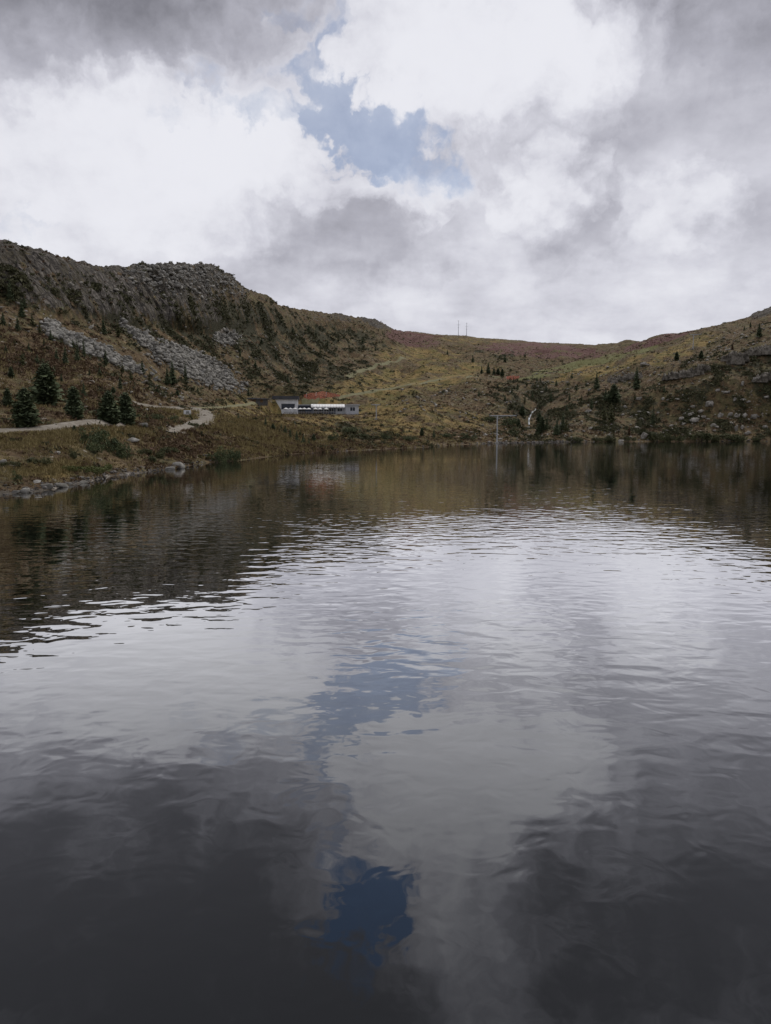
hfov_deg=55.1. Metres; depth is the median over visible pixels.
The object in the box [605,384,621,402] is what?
pine tree
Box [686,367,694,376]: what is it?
rock outcrop
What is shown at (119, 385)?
spruce tree
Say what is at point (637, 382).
spruce tree
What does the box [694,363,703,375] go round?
rock outcrop
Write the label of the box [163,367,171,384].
spruce tree
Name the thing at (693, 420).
boulder
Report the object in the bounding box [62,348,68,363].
spruce tree
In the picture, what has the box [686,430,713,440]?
shrub
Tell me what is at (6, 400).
pine tree
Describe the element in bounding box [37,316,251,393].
scree
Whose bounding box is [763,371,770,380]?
rock outcrop
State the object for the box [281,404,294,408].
window
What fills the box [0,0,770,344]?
sky
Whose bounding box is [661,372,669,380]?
rock outcrop
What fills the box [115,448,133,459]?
shrub
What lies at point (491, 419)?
shrub
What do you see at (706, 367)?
rock outcrop
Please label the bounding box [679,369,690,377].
rock outcrop
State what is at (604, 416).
larch tree
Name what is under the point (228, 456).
shrub
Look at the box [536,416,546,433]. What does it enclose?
pine tree
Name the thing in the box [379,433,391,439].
shrub
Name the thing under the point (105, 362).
spruce tree
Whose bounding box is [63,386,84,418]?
pine tree
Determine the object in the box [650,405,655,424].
spruce tree
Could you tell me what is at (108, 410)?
pine tree
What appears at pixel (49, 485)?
boulder
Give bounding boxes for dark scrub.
[0,241,770,484]
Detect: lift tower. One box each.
[371,403,380,419]
[489,414,516,442]
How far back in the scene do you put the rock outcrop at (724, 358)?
323.44 m
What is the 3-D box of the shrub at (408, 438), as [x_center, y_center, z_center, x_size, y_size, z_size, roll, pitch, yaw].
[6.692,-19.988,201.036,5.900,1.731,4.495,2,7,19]
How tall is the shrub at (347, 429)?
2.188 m
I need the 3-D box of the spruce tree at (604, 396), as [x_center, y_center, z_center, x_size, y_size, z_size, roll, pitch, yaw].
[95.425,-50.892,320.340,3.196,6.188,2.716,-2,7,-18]
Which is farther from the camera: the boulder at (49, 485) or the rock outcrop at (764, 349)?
the rock outcrop at (764, 349)
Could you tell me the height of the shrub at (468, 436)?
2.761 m
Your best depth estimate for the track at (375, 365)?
452.19 m
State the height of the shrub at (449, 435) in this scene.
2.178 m
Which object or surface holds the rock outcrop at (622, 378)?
on the mountain terrain at (52, 265)
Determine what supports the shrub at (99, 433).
on the mountain terrain at (52, 265)
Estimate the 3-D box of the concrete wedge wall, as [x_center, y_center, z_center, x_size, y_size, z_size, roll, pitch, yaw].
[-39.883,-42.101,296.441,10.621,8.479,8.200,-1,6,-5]
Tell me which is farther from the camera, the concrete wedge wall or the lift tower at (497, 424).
the concrete wedge wall
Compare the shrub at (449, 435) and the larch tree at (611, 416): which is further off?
the larch tree at (611, 416)
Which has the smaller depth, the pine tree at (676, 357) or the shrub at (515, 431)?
the shrub at (515, 431)
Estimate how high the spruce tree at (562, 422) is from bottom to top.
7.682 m
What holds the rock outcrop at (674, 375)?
on the mountain terrain at (52, 265)
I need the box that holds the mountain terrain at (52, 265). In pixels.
[0,239,770,494]
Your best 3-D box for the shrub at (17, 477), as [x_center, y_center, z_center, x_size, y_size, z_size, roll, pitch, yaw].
[-27.720,-2.678,55.540,0.687,1.050,0.910,-5,8,-40]
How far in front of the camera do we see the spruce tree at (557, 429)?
275.31 m
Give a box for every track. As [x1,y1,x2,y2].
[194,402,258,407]
[301,376,501,404]
[346,356,405,377]
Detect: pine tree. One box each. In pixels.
[0,388,13,405]
[7,367,14,377]
[8,387,42,427]
[28,363,63,405]
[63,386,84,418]
[94,391,122,424]
[117,392,137,425]
[519,406,525,415]
[536,413,541,421]
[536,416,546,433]
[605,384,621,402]
[674,351,679,359]
[698,350,703,359]
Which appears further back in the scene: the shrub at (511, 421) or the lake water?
the shrub at (511, 421)
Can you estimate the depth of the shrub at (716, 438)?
275.81 m
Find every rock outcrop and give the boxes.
[607,377,618,382]
[617,375,626,381]
[623,372,632,379]
[632,372,642,378]
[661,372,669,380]
[669,371,679,379]
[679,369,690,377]
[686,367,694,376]
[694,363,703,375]
[703,364,710,371]
[720,353,731,361]
[726,351,744,364]
[740,351,749,361]
[748,348,761,355]
[756,343,770,355]
[756,373,767,382]
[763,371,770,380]
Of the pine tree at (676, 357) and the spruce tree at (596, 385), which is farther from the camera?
the pine tree at (676, 357)
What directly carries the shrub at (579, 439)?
on the mountain terrain at (52, 265)
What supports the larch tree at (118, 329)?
on the mountain terrain at (52, 265)
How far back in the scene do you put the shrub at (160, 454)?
88.31 m
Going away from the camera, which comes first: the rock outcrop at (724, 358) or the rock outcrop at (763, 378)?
the rock outcrop at (763, 378)
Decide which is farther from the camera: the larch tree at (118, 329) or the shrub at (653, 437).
the shrub at (653, 437)
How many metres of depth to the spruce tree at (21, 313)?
177.21 m
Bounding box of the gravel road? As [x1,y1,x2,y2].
[163,407,214,433]
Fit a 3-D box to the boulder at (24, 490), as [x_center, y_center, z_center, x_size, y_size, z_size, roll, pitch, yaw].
[-25.666,-1.493,52.534,0.567,0.430,0.593,1,6,6]
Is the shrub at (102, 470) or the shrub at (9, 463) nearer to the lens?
the shrub at (9, 463)
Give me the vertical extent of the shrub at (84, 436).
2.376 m
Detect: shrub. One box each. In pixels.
[0,461,21,466]
[12,470,22,480]
[24,457,53,463]
[60,466,78,471]
[68,447,76,459]
[72,465,103,472]
[78,427,98,443]
[85,441,104,453]
[89,427,107,443]
[90,466,110,473]
[98,430,118,449]
[105,441,130,453]
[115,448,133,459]
[136,448,151,454]
[143,414,163,419]
[144,455,156,462]
[156,449,164,458]
[160,446,179,453]
[167,415,178,419]
[206,446,226,461]
[219,449,234,460]
[229,447,240,460]
[328,432,337,440]
[341,427,360,432]
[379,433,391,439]
[400,436,417,440]
[439,432,458,436]
[460,432,477,439]
[481,415,496,421]
[501,416,517,425]
[508,426,518,433]
[572,436,582,441]
[593,437,604,441]
[604,434,616,441]
[618,436,636,441]
[647,432,668,441]
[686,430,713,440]
[711,432,720,440]
[713,433,741,440]
[734,434,747,440]
[751,436,761,440]
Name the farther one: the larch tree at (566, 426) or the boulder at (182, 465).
the larch tree at (566, 426)
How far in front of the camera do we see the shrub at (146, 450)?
87.11 m
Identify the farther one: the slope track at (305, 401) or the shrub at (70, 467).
the slope track at (305, 401)
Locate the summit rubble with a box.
[121,261,256,302]
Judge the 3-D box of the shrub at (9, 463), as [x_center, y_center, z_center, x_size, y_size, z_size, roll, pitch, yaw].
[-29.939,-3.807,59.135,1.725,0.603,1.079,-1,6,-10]
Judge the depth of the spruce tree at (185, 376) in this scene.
227.38 m
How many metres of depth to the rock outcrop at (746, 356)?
320.00 m
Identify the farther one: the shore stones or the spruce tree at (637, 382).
the spruce tree at (637, 382)
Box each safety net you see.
[302,391,339,399]
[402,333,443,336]
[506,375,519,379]
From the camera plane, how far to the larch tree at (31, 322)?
175.01 m
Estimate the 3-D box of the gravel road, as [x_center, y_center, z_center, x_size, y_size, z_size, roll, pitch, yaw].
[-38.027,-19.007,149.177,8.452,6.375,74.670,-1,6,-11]
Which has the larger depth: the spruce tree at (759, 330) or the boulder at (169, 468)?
the spruce tree at (759, 330)
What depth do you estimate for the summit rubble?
306.31 m
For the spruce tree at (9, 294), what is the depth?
180.54 m
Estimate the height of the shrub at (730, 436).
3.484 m
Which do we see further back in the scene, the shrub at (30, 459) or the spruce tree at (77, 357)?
the spruce tree at (77, 357)
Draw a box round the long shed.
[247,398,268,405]
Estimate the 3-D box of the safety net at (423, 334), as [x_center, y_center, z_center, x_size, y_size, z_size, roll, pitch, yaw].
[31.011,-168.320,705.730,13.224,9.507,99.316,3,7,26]
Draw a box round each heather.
[0,243,770,482]
[0,318,433,491]
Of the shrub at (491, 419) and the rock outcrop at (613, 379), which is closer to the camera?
the shrub at (491, 419)
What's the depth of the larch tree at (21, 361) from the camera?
131.29 m
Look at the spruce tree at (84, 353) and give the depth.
171.94 m
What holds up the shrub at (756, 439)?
on the mountain terrain at (52, 265)
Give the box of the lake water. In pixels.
[0,441,770,1023]
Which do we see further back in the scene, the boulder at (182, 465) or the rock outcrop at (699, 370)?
the rock outcrop at (699, 370)
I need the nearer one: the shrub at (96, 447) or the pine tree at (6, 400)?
the shrub at (96, 447)
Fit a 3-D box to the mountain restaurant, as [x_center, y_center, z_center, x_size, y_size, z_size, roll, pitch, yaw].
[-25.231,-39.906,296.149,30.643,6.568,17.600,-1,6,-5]
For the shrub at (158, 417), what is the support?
on the mountain terrain at (52, 265)
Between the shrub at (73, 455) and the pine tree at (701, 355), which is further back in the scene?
the pine tree at (701, 355)
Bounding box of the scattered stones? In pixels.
[0,263,770,441]
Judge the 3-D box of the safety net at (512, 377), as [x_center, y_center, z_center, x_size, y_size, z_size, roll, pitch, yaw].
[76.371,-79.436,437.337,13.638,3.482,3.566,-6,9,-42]
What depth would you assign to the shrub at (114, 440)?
82.03 m
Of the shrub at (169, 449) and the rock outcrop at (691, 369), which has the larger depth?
the rock outcrop at (691, 369)
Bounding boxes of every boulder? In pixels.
[19,488,29,492]
[41,483,52,488]
[54,483,68,487]
[127,437,139,441]
[164,467,174,469]
[172,462,184,468]
[641,432,647,438]
[690,418,698,422]
[705,401,713,406]
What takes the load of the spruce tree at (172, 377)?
on the mountain terrain at (52, 265)
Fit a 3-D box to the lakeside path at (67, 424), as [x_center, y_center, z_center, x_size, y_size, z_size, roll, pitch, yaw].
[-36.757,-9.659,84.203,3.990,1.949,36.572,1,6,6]
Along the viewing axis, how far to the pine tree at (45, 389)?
92.93 m
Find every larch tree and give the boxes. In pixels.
[19,352,25,365]
[30,315,35,324]
[116,322,121,337]
[562,417,568,430]
[601,407,607,419]
[607,402,615,422]
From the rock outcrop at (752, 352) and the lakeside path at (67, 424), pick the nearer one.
the lakeside path at (67, 424)
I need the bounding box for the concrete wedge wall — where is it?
[272,396,298,413]
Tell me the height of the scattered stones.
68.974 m
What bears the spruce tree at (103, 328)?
on the mountain terrain at (52, 265)
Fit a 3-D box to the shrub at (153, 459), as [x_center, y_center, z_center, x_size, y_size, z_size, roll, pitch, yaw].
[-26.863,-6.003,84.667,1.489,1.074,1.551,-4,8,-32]
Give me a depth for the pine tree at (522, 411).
336.22 m
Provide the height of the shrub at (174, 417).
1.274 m
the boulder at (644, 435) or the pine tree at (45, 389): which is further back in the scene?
the boulder at (644, 435)
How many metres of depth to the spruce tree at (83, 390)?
124.13 m
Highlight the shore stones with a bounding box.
[2,439,762,494]
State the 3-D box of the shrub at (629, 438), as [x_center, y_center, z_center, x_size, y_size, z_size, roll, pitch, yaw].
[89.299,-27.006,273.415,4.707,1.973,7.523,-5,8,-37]
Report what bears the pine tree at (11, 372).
on the mountain terrain at (52, 265)
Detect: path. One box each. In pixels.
[0,419,125,433]
[131,400,185,409]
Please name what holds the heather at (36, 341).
on the mountain terrain at (52, 265)
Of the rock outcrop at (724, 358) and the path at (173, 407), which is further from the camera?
the rock outcrop at (724, 358)
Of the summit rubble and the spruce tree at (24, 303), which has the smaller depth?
the spruce tree at (24, 303)
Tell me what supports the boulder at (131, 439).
on the mountain terrain at (52, 265)
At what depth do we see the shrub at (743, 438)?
276.83 m
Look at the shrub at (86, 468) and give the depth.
65.96 m
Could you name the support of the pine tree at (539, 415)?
on the mountain terrain at (52, 265)
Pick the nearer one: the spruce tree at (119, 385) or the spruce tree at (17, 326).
the spruce tree at (119, 385)
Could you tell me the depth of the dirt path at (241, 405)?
239.63 m
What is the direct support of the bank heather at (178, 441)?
on the mountain terrain at (52, 265)
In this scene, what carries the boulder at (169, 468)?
on the mountain terrain at (52, 265)
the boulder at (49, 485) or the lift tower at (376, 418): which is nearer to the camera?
the boulder at (49, 485)
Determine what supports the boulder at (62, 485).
on the mountain terrain at (52, 265)
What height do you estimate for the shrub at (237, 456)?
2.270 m
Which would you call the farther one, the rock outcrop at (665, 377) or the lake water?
the rock outcrop at (665, 377)
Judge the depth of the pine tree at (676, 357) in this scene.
376.50 m
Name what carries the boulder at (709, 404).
on the mountain terrain at (52, 265)
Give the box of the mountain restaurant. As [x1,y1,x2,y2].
[284,404,359,414]
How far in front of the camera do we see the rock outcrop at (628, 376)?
350.62 m
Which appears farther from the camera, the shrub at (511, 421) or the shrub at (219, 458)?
the shrub at (511, 421)
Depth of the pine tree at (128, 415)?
101.39 m
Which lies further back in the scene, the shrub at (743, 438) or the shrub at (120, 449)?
the shrub at (743, 438)
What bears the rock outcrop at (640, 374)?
on the mountain terrain at (52, 265)
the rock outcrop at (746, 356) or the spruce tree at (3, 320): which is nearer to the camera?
the spruce tree at (3, 320)
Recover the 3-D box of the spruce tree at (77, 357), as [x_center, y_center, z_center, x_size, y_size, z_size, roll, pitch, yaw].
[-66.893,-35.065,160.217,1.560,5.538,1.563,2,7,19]
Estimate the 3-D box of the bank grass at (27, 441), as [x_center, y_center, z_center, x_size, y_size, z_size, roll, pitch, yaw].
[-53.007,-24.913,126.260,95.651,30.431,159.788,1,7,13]
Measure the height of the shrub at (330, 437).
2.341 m
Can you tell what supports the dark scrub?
on the mountain terrain at (52, 265)
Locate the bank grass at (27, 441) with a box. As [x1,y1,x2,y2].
[0,324,422,484]
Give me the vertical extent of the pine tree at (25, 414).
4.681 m
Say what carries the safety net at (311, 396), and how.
on the mountain terrain at (52, 265)
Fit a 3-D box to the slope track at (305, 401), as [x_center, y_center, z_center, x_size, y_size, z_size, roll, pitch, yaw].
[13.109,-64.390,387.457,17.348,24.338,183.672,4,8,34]
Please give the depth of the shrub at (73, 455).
68.87 m
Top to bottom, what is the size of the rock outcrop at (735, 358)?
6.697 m
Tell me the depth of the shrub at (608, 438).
271.03 m
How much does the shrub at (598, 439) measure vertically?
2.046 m
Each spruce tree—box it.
[0,312,6,324]
[5,281,13,301]
[14,317,20,330]
[16,299,26,317]
[22,297,26,307]
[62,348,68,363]
[74,338,80,359]
[81,340,85,357]
[81,383,86,395]
[100,316,107,333]
[102,351,108,364]
[117,377,122,388]
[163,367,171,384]
[169,361,177,384]
[183,365,187,381]
[552,421,561,434]
[560,412,564,429]
[594,374,599,388]
[602,388,607,400]
[631,366,640,389]
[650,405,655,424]
[755,323,762,336]

